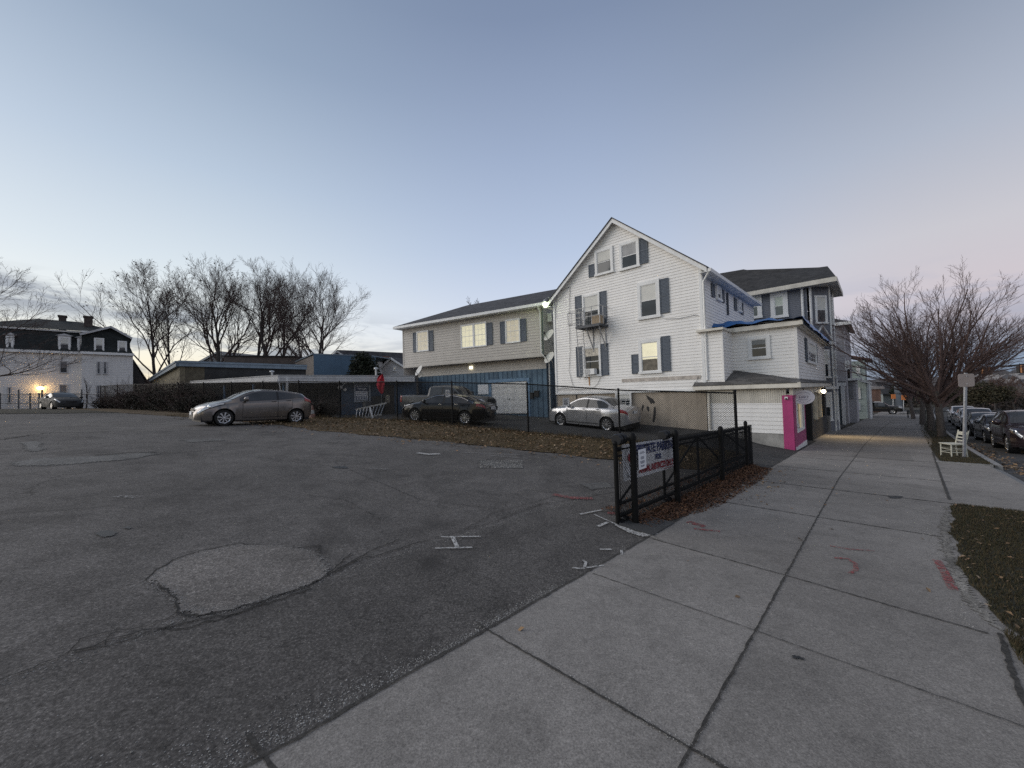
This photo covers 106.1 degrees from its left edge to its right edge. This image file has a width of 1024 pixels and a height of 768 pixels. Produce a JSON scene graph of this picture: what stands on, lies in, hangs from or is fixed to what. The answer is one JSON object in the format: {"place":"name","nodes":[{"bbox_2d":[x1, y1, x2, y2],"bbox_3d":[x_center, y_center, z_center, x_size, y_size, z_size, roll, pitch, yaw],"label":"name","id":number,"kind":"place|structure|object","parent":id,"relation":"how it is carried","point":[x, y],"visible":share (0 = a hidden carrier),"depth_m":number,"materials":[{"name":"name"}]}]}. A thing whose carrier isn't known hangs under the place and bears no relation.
{"place":"outdoors","nodes":[
{"label":"outdoors","id":0,"kind":"place"},
{"bbox_2d":[0,408,167,413],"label":"verge","id":1,"kind":"structure","parent":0,"point":[9,411],"depth_m":26.11,"materials":[{"name":"grey concrete"}]},
{"bbox_2d":[0,257,90,376],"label":"bare tree","id":2,"kind":"object","parent":1,"relation":"on","point":[27,326],"visible":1,"depth_m":27.58,"materials":[{"name":"brown plant"}]},
{"bbox_2d":[0,389,114,408],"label":"galvanised fence","id":3,"kind":"object","parent":1,"relation":"on","point":[18,403],"visible":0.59,"depth_m":35.49,"materials":[{"name":"grey metal"}]},
{"bbox_2d":[39,392,83,408],"bbox_3d":[-38.645,1.467,33.027,4.579,1.505,2.158,-2,-4,27],"label":"parked car","id":4,"kind":"object","parent":1,"relation":"on","point":[56,400],"visible":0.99,"depth_m":32.21,"materials":[{"name":"paint"}]},
{"bbox_2d":[71,389,120,408],"bbox_3d":[-35.928,1.284,33.957,4.380,2.108,3.624,-2,-2,0],"label":"overgrown bush","id":5,"kind":"object","parent":1,"relation":"on","point":[101,404],"visible":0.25,"depth_m":33.99,"materials":[{"name":"plant"}]},
{"bbox_2d":[0,490,684,767],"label":"entrance apron","id":6,"kind":"object","parent":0,"point":[109,711],"visible":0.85,"depth_m":2.60,"materials":[{"name":"grey asphalt"}]},
{"bbox_2d":[0,458,610,678],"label":"asphalt cracks","id":7,"kind":"object","parent":6,"relation":"on","point":[178,607],"visible":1,"depth_m":3.18,"materials":[{"name":"black asphalt"}]},
{"bbox_2d":[3,460,974,767],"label":"pavement cracks","id":8,"kind":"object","parent":6,"relation":"on","point":[385,656],"depth_m":2.67,"materials":[{"name":"black asphalt"}]},
{"bbox_2d":[0,413,749,680],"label":"parking lot","id":9,"kind":"structure","parent":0,"point":[215,494],"depth_m":5.84,"materials":[{"name":"grey asphalt"}]},
{"bbox_2d":[148,544,327,614],"bbox_3d":[-2.598,1.803,3.762,1.534,0.125,1.249,-3,-2,33],"label":"asphalt patch","id":10,"kind":"object","parent":9,"relation":"on","point":[230,575],"visible":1,"depth_m":3.64,"materials":[{"name":"grey asphalt"}]},
{"bbox_2d":[189,389,311,425],"bbox_3d":[-10.842,0.964,16.185,2.094,1.496,4.189,-1,-3,40],"label":"hatchback car","id":11,"kind":"object","parent":9,"relation":"on","point":[262,405],"visible":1,"depth_m":15.57,"materials":[{"name":"silver metal"}]},
{"bbox_2d":[8,438,613,489],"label":"broken asphalt","id":12,"kind":"structure","parent":9,"relation":"on","point":[31,446],"depth_m":8.01,"materials":[{"name":"grey asphalt"}]},
{"bbox_2d":[418,452,657,568],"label":"white paint marks","id":13,"kind":"object","parent":9,"relation":"on","point":[585,562],"visible":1,"depth_m":5.10,"materials":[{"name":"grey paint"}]},
{"bbox_2d":[611,432,638,523],"bbox_3d":[1.726,1.482,5.615,0.511,1.550,0.406,-2,-2,0],"label":"guide post","id":14,"kind":"object","parent":9,"relation":"on","point":[621,438],"visible":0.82,"depth_m":5.58,"materials":[{"name":"black metal"}]},
{"bbox_2d":[658,429,688,503],"bbox_3d":[2.849,1.562,6.793,0.511,1.520,0.406,-2,-2,0],"label":"guide post","id":15,"kind":"object","parent":9,"relation":"on","point":[666,434],"visible":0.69,"depth_m":6.76,"materials":[{"name":"black metal"}]},
{"bbox_2d":[718,426,724,479],"bbox_3d":[4.753,1.689,8.729,0.108,1.480,0.110,-3,-2,43],"label":"guide post","id":16,"kind":"object","parent":9,"relation":"on","point":[721,452],"visible":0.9,"depth_m":8.70,"materials":[{"name":"black metal"}]},
{"bbox_2d":[57,408,739,469],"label":"verge","id":17,"kind":"structure","parent":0,"point":[159,412],"depth_m":14.36,"materials":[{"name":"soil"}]},
{"bbox_2d":[88,380,153,408],"bbox_3d":[-31.326,0.888,32.648,7.408,2.692,4.121,-2,-2,0],"label":"overgrown bush","id":18,"kind":"object","parent":17,"relation":"on","point":[116,404],"visible":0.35,"depth_m":32.05,"materials":[{"name":"plant"}]},
{"bbox_2d":[100,373,172,409],"bbox_3d":[-29.110,0.586,30.410,7.334,3.377,4.345,-2,-2,0],"label":"overgrown bush","id":19,"kind":"object","parent":17,"relation":"on","point":[145,394],"visible":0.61,"depth_m":29.89,"materials":[{"name":"green plant"}]},
{"bbox_2d":[117,368,209,410],"bbox_3d":[-24.373,0.555,28.006,6.324,3.156,4.455,-2,-2,0],"label":"overgrown bush","id":20,"kind":"object","parent":17,"relation":"on","point":[158,400],"visible":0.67,"depth_m":27.54,"materials":[{"name":"green plant"}]},
{"bbox_2d":[162,386,219,412],"bbox_3d":[-21.059,1.032,26.034,4.924,2.064,2.583,-2,-2,0],"label":"overgrown bush","id":21,"kind":"object","parent":17,"relation":"on","point":[185,405],"visible":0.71,"depth_m":25.43,"materials":[{"name":"green plant"}]},
{"bbox_2d":[305,393,356,416],"bbox_3d":[-10.791,1.193,22.259,2.466,1.664,3.148,-3,-2,44],"label":"overgrown bush","id":22,"kind":"object","parent":17,"relation":"on","point":[318,409],"visible":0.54,"depth_m":21.85,"materials":[{"name":"green plant"}]},
{"bbox_2d":[100,380,738,454],"bbox_3d":[-14.828,1.314,23.588,49.524,4.314,0.225,-2,-2,27],"label":"chain link fence","id":23,"kind":"object","parent":17,"relation":"on","point":[618,390],"visible":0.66,"depth_m":16.48,"materials":[{"name":"black metal"}]},
{"bbox_2d":[181,417,725,468],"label":"fallen leaves","id":24,"kind":"object","parent":17,"relation":"on","point":[463,427],"visible":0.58,"depth_m":14.69,"materials":[{"name":"beige plant"}]},
{"bbox_2d":[0,0,1023,379],"label":"sky","id":25,"kind":"structure","parent":0,"point":[432,155],"materials":[{"name":"blue"}]},
{"bbox_2d":[17,387,1023,453],"bbox_3d":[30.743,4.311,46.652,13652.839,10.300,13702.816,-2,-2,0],"label":"ground","id":26,"kind":"structure","parent":0,"point":[874,413],"depth_m":68.63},
{"bbox_2d":[0,315,133,408],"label":"mansard house","id":27,"kind":"structure","parent":26,"relation":"on","point":[109,353],"depth_m":43.87,"materials":[{"name":"white paint"}]},
{"bbox_2d":[47,258,210,374],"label":"bare tree","id":28,"kind":"object","parent":26,"relation":"on","point":[151,332],"visible":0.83,"depth_m":55.30,"materials":[{"name":"brown plant"}]},
{"bbox_2d":[133,359,151,406],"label":"dark shed","id":29,"kind":"structure","parent":26,"relation":"on","point":[137,373],"depth_m":47.80,"materials":[{"name":"grey"}]},
{"bbox_2d":[128,288,199,365],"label":"bare tree","id":30,"kind":"object","parent":26,"relation":"on","point":[169,359],"visible":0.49,"depth_m":58.09,"materials":[{"name":"brown plant"}]},
{"bbox_2d":[141,254,276,361],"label":"bare tree","id":31,"kind":"object","parent":26,"relation":"on","point":[207,326],"visible":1,"depth_m":54.15,"materials":[{"name":"brown plant"}]},
{"bbox_2d":[147,360,306,407],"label":"flat roof warehouse","id":32,"kind":"structure","parent":26,"relation":"on","point":[197,370],"depth_m":32.27,"materials":[{"name":"paint"}]},
{"bbox_2d":[221,355,302,363],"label":"brown flat building","id":33,"kind":"structure","parent":26,"relation":"on","point":[261,359],"depth_m":51.59,"materials":[{"name":"grey"}]},
{"bbox_2d":[226,257,300,355],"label":"bare tree","id":34,"kind":"object","parent":26,"relation":"on","point":[257,297],"visible":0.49,"depth_m":58.68,"materials":[{"name":"brown plant"}]},
{"bbox_2d":[219,256,341,355],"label":"bare tree","id":35,"kind":"object","parent":26,"relation":"on","point":[271,336],"visible":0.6,"depth_m":57.17,"materials":[{"name":"brown plant"}]},
{"bbox_2d":[251,262,329,355],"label":"bare tree","id":36,"kind":"object","parent":26,"relation":"on","point":[282,353],"visible":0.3,"depth_m":62.16,"materials":[{"name":"brown plant"}]},
{"bbox_2d":[230,263,370,362],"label":"bare tree","id":37,"kind":"object","parent":26,"relation":"on","point":[299,340],"visible":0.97,"depth_m":53.85,"materials":[{"name":"brown plant"}]},
{"bbox_2d":[190,375,416,414],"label":"blue building","id":38,"kind":"structure","parent":26,"relation":"on","point":[353,379],"depth_m":27.00,"materials":[{"name":"paint"}]},
{"bbox_2d":[383,385,394,413],"bbox_3d":[-8.766,1.469,27.383,0.795,2.798,0.036,-1,-2,-23],"label":"door","id":39,"kind":"structure","parent":38,"relation":"in","point":[390,386],"depth_m":27.41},
{"bbox_2d":[295,353,389,374],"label":"blue box building","id":40,"kind":"structure","parent":26,"relation":"on","point":[327,364],"depth_m":45.41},
{"bbox_2d":[346,351,380,374],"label":"evergreen tree","id":41,"kind":"object","parent":26,"relation":"on","point":[362,364],"visible":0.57,"depth_m":42.51,"materials":[{"name":"green plant"}]},
{"bbox_2d":[333,350,402,373],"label":"dark roof house","id":42,"kind":"structure","parent":26,"relation":"on","point":[389,354],"depth_m":62.98,"materials":[{"name":"grey"}]},
{"bbox_2d":[379,356,403,374],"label":"gabled cottage","id":43,"kind":"structure","parent":26,"relation":"on","point":[392,366],"depth_m":52.09,"materials":[{"name":"grey"}]},
{"bbox_2d":[393,289,556,417],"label":"garage house","id":44,"kind":"structure","parent":26,"relation":"on","point":[499,341],"depth_m":28.01,"materials":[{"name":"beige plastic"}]},
{"bbox_2d":[416,330,428,351],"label":"window","id":45,"kind":"structure","parent":44,"relation":"in","point":[422,337],"depth_m":30.94,"materials":[{"name":"white glass"}]},
{"bbox_2d":[460,323,473,348],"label":"window","id":46,"kind":"structure","parent":44,"relation":"in","point":[466,331],"depth_m":28.60,"materials":[{"name":"yellow glass"}]},
{"bbox_2d":[473,322,486,346],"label":"window","id":47,"kind":"structure","parent":44,"relation":"in","point":[479,329],"depth_m":27.98,"materials":[{"name":"yellow glass"}]},
{"bbox_2d":[491,381,526,413],"bbox_3d":[-0.207,1.004,27.585,2.995,2.275,0.090,-3,-2,31],"label":"garage door","id":48,"kind":"structure","parent":44,"relation":"in","point":[511,388],"depth_m":27.51,"materials":[{"name":"white plastic"}]},
{"bbox_2d":[505,318,520,343],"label":"window","id":49,"kind":"structure","parent":44,"relation":"in","point":[512,326],"depth_m":26.57,"materials":[{"name":"white glass"}]},
{"bbox_2d":[544,217,761,429],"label":"gable house","id":50,"kind":"structure","parent":26,"relation":"on","point":[662,302],"depth_m":19.41,"materials":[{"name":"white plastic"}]},
{"bbox_2d":[567,304,607,378],"bbox_3d":[4.084,-2.188,20.882,2.146,3.780,0.885,-3,-2,43],"label":"fire escape","id":51,"kind":"object","parent":50,"relation":"attached to","point":[583,327],"visible":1,"depth_m":20.87,"materials":[{"name":"metal"}]},
{"bbox_2d":[582,292,599,324],"bbox_3d":[4.340,-4.056,21.164,1.164,1.801,0.105,-3,-2,43],"label":"window","id":52,"kind":"structure","parent":50,"relation":"in","point":[592,299],"depth_m":21.24,"materials":[{"name":"white glass"}]},
{"bbox_2d":[582,345,601,376],"bbox_3d":[4.373,-1.244,21.130,1.197,1.689,0.105,-3,-2,43],"label":"window","id":53,"kind":"structure","parent":50,"relation":"in","point":[593,359],"depth_m":21.11,"materials":[{"name":"white glass"}]},
{"bbox_2d":[594,246,613,276],"bbox_3d":[4.908,-6.570,20.625,1.147,1.408,0.105,-3,-2,43],"label":"window","id":54,"kind":"structure","parent":50,"relation":"in","point":[603,258],"depth_m":20.62,"materials":[{"name":"white glass"}]},
{"bbox_2d":[619,238,640,271],"bbox_3d":[5.962,-6.582,19.624,1.141,1.444,0.105,-3,-2,43],"label":"window","id":55,"kind":"structure","parent":50,"relation":"in","point":[629,258],"depth_m":19.63,"materials":[{"name":"white glass"}]},
{"bbox_2d":[637,278,660,319],"bbox_3d":[6.700,-4.142,18.921,1.182,1.861,0.105,-3,-2,43],"label":"window","id":56,"kind":"structure","parent":50,"relation":"in","point":[648,293],"depth_m":18.93,"materials":[{"name":"white glass"}]},
{"bbox_2d":[638,338,662,373],"bbox_3d":[6.745,-1.362,18.878,1.181,1.697,0.105,-3,-2,43],"label":"window","id":57,"kind":"structure","parent":50,"relation":"in","point":[649,350],"depth_m":18.87,"materials":[{"name":"white glass"}]},
{"bbox_2d":[693,370,831,449],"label":"corner shop","id":58,"kind":"structure","parent":26,"relation":"on","point":[770,413],"depth_m":15.96,"materials":[{"name":"white plastic"}]},
{"bbox_2d":[696,319,828,391],"bbox_3d":[14.264,-0.937,20.829,3.680,3.714,13.550,-3,-2,43],"label":"extension","id":59,"kind":"object","parent":58,"relation":"on","point":[789,348],"visible":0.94,"depth_m":17.01,"materials":[{"name":"white plastic"}]},
{"bbox_2d":[747,335,771,359],"bbox_3d":[10.952,-1.615,17.088,0.915,1.041,0.105,-3,-2,43],"label":"window","id":60,"kind":"structure","parent":59,"relation":"in","point":[758,346],"depth_m":17.09,"materials":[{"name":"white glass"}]},
{"bbox_2d":[712,316,830,343],"bbox_3d":[14.648,-2.721,21.259,3.946,0.642,11.838,-3,-2,43],"label":"roof tarp","id":61,"kind":"object","parent":59,"relation":"on","point":[728,323],"visible":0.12,"depth_m":17.38,"materials":[{"name":"blue plastic"}]},
{"bbox_2d":[807,338,817,364],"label":"window","id":62,"kind":"structure","parent":59,"relation":"in","point":[812,347],"depth_m":19.53,"materials":[{"name":"white glass"}]},
{"bbox_2d":[796,399,804,432],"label":"shop window","id":63,"kind":"structure","parent":58,"relation":"in","point":[800,416],"depth_m":16.30,"materials":[{"name":"clear glass"}]},
{"bbox_2d":[795,388,814,403],"bbox_3d":[11.519,0.409,15.234,0.720,0.804,0.191,-3,-2,43],"label":"oval shop sign","id":64,"kind":"object","parent":58,"relation":"attached to","point":[803,396],"visible":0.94,"depth_m":15.24,"materials":[{"name":"white plastic"}]},
{"bbox_2d":[812,393,822,419],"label":"shop window","id":65,"kind":"structure","parent":58,"relation":"in","point":[817,403],"depth_m":21.95,"materials":[{"name":"glass"}]},
{"bbox_2d":[720,266,842,430],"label":"grey house","id":66,"kind":"structure","parent":26,"relation":"on","point":[787,293],"depth_m":26.86,"materials":[{"name":"wood"}]},
{"bbox_2d":[770,291,788,318],"bbox_3d":[18.990,-5.608,27.386,1.090,1.820,0.105,-3,-2,43],"label":"window","id":67,"kind":"structure","parent":66,"relation":"in","point":[778,301],"depth_m":27.39,"materials":[{"name":"white glass"}]},
{"bbox_2d":[814,295,828,323],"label":"window","id":68,"kind":"structure","parent":66,"relation":"in","point":[820,300],"depth_m":26.17,"materials":[{"name":"white glass"}]},
{"bbox_2d":[826,392,833,420],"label":"window","id":69,"kind":"structure","parent":66,"relation":"in","point":[828,394],"depth_m":26.00,"materials":[{"name":"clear glass"}]},
{"bbox_2d":[838,381,845,424],"bbox_3d":[29.970,2.033,36.961,3.400,4.976,3.120,-3,-2,43],"label":"grey porch","id":70,"kind":"object","parent":26,"relation":"on","point":[841,394],"visible":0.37,"depth_m":34.87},
{"bbox_2d":[835,319,862,423],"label":"pale house","id":71,"kind":"structure","parent":26,"relation":"on","point":[851,400],"depth_m":38.39,"materials":[{"name":"white"}]},
{"bbox_2d":[846,355,872,418],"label":"green porch house","id":72,"kind":"structure","parent":26,"relation":"on","point":[864,390],"depth_m":46.65,"materials":[{"name":"green"}]},
{"bbox_2d":[871,386,884,401],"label":"brick garage","id":73,"kind":"structure","parent":26,"relation":"on","point":[876,395],"depth_m":73.25,"materials":[{"name":"brick"}]},
{"bbox_2d":[881,393,1023,409],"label":"distant woodland","id":74,"kind":"object","parent":26,"relation":"on","point":[1008,405],"visible":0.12,"depth_m":88.41,"materials":[{"name":"brown plant"}]},
{"bbox_2d":[933,411,1003,470],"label":"kerb","id":75,"kind":"structure","parent":26,"relation":"on","point":[999,466],"depth_m":13.21,"materials":[{"name":"concrete"}]},
{"bbox_2d":[956,380,1017,407],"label":"autumn tree","id":76,"kind":"object","parent":26,"relation":"on","point":[987,394],"visible":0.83,"depth_m":67.83,"materials":[{"name":"green plant"}]},
{"bbox_2d":[333,413,845,473],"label":"driveway","id":77,"kind":"structure","parent":0,"point":[766,456],"depth_m":17.41,"materials":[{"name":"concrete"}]},
{"bbox_2d":[402,393,495,424],"bbox_3d":[-3.262,1.239,19.712,4.869,1.511,2.213,1,-1,19],"label":"sedan car","id":78,"kind":"object","parent":77,"relation":"on","point":[487,407],"visible":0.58,"depth_m":18.81,"materials":[{"name":"black metal"}]},
{"bbox_2d":[400,385,497,409],"bbox_3d":[-3.837,1.081,23.455,5.854,2.005,2.517,1,-1,21],"label":"pickup truck","id":79,"kind":"object","parent":77,"relation":"on","point":[443,389],"visible":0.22,"depth_m":22.90,"materials":[{"name":"black metal"}]},
{"bbox_2d":[549,396,640,430],"bbox_3d":[4.068,1.411,19.572,4.716,1.641,2.222,2,4,44],"label":"sedan car","id":80,"kind":"object","parent":77,"relation":"on","point":[608,416],"visible":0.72,"depth_m":18.49,"materials":[{"name":"silver metal"}]},
{"bbox_2d":[612,425,752,523],"bbox_3d":[4.267,1.578,8.447,0.115,1.512,8.025,-3,-2,43],"label":"fence","id":81,"kind":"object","parent":77,"relation":"on","point":[697,439],"depth_m":7.47,"materials":[{"name":"black metal"}]},
{"bbox_2d":[622,438,672,481],"bbox_3d":[2.328,1.211,6.394,0.024,0.632,2.016,-3,-2,44],"label":"parking banner","id":82,"kind":"object","parent":81,"relation":"attached to","point":[652,454],"visible":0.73,"depth_m":6.39,"materials":[{"name":"white plastic"}]},
{"bbox_2d":[638,448,645,469],"bbox_3d":[2.043,1.175,6.035,0.008,0.308,0.262,-3,-2,43],"label":"paper notice","id":83,"kind":"object","parent":82,"relation":"attached to","point":[642,458],"visible":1,"depth_m":6.02,"materials":[{"name":"white paper"}]},
{"bbox_2d":[245,411,1023,767],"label":"sidewalk","id":84,"kind":"structure","parent":0,"point":[487,699],"depth_m":2.67,"materials":[{"name":"concrete"}]},
{"bbox_2d":[95,466,902,659],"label":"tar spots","id":85,"kind":"object","parent":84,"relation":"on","point":[103,533],"visible":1,"depth_m":4.43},
{"bbox_2d":[240,420,1023,767],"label":"sidewalk joints","id":86,"kind":"object","parent":84,"relation":"on","point":[704,722],"visible":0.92,"depth_m":2.55,"materials":[{"name":"grey concrete"}]},
{"bbox_2d":[618,516,673,535],"bbox_3d":[1.946,2.031,5.564,0.500,0.094,0.750,-3,-2,43],"label":"gate pad","id":87,"kind":"object","parent":84,"relation":"on","point":[647,529],"visible":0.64,"depth_m":5.45,"materials":[{"name":"concrete"}]},
{"bbox_2d":[601,460,772,526],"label":"brown leaf litter","id":88,"kind":"object","parent":84,"relation":"on","point":[714,489],"visible":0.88,"depth_m":7.23,"materials":[{"name":"brown plant"}]},
{"bbox_2d":[552,493,958,590],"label":"red spray marks","id":89,"kind":"object","parent":84,"relation":"on","point":[946,571],"visible":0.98,"depth_m":4.24,"materials":[{"name":"red paint"}]},
{"bbox_2d":[622,506,1004,629],"bbox_3d":[4.789,2.005,4.614,6.096,0.232,2.795,-1,-2,-12],"label":"crumbled edge","id":90,"kind":"object","parent":84,"relation":"on","point":[974,604],"visible":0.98,"depth_m":3.99,"materials":[{"name":"concrete"}]},
{"bbox_2d":[873,402,902,413],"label":"parked car","id":91,"kind":"object","parent":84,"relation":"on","point":[884,407],"visible":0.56,"depth_m":59.48,"materials":[{"name":"black metal"}]},
{"bbox_2d":[853,327,939,418],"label":"street tree","id":92,"kind":"object","parent":84,"relation":"on","point":[909,401],"visible":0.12,"depth_m":44.53,"materials":[{"name":"brown plant"}]},
{"bbox_2d":[921,422,1023,664],"bbox_3d":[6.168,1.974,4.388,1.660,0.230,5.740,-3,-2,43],"label":"grass","id":93,"kind":"structure","parent":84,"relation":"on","point":[1007,624],"depth_m":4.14,"materials":[{"name":"plant"}]},
{"bbox_2d":[518,443,1023,630],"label":"scattered leaves","id":94,"kind":"object","parent":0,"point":[928,589],"visible":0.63,"depth_m":11.46,"materials":[{"name":"beige plant"}]},
{"bbox_2d":[876,382,894,405],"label":"stone building","id":95,"kind":"structure","parent":0,"point":[885,397],"depth_m":95.62,"materials":[{"name":"grey"}]},
{"bbox_2d":[924,412,996,465],"bbox_3d":[47.059,3.798,43.184,92.785,3.043,1.476,0,-2,-43],"label":"grass strip","id":96,"kind":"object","parent":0,"point":[939,438],"depth_m":15.42,"materials":[{"name":"plant"}]},
{"bbox_2d":[835,285,982,430],"bbox_3d":[27.422,-1.862,26.671,8.288,10.694,10.984,-2,-2,14],"label":"street tree","id":97,"kind":"object","parent":96,"relation":"on","point":[930,413],"visible":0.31,"depth_m":26.77,"materials":[{"name":"brown plant"}]},
{"bbox_2d":[805,255,1023,436],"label":"street tree","id":98,"kind":"object","parent":96,"relation":"on","point":[939,396],"visible":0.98,"depth_m":21.23,"materials":[{"name":"brown plant"}]},
{"bbox_2d":[860,315,1021,424],"bbox_3d":[37.503,-1.422,33.388,11.598,10.318,10.589,-2,-2,0],"label":"street tree","id":99,"kind":"object","parent":96,"relation":"on","point":[921,402],"visible":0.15,"depth_m":33.73,"materials":[{"name":"brown plant"}]},
{"bbox_2d":[939,430,968,456],"bbox_3d":[15.024,2.035,13.068,0.558,0.925,0.470,-2,-2,14],"label":"ladder back chair","id":100,"kind":"object","parent":96,"relation":"on","point":[955,443],"visible":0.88,"depth_m":13.10,"materials":[{"name":"beige paint"}]},
{"bbox_2d":[958,373,974,456],"bbox_3d":[15.172,1.143,12.809,0.437,3.035,0.133,-2,-2,0],"label":"sign post","id":101,"kind":"object","parent":96,"relation":"on","point":[965,380],"visible":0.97,"depth_m":12.83,"materials":[{"name":"metal"}]},
{"bbox_2d":[933,407,1023,481],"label":"road","id":102,"kind":"structure","parent":0,"point":[952,430],"depth_m":15.52,"materials":[{"name":"grey asphalt"}]},
{"bbox_2d":[954,408,991,430],"bbox_3d":[34.878,2.660,28.963,2.267,1.746,4.579,-3,-4,43],"label":"parked car","id":103,"kind":"object","parent":102,"relation":"on","point":[958,415],"visible":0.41,"depth_m":28.89,"materials":[{"name":"silver metal"}]},
{"bbox_2d":[962,412,996,435],"bbox_3d":[29.797,2.512,24.156,2.158,1.505,4.579,-3,-4,43],"label":"parked car","id":104,"kind":"object","parent":102,"relation":"on","point":[971,417],"visible":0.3,"depth_m":23.99,"materials":[{"name":"grey metal"}]},
{"bbox_2d":[973,414,994,442],"bbox_3d":[25.140,2.267,19.656,2.095,1.496,4.189,-3,-4,43],"label":"parked car","id":105,"kind":"object","parent":102,"relation":"on","point":[981,428],"visible":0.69,"depth_m":19.80,"materials":[{"name":"black metal"}]},
{"bbox_2d":[989,410,1023,453],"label":"parked car","id":106,"kind":"object","parent":102,"relation":"on","point":[1007,429],"visible":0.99,"depth_m":15.51,"materials":[{"name":"black metal"}]},
{"bbox_2d":[991,374,1023,409],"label":"park tree","id":107,"kind":"object","parent":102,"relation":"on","point":[1015,383],"visible":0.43,"depth_m":84.14,"materials":[{"name":"brown plant"}]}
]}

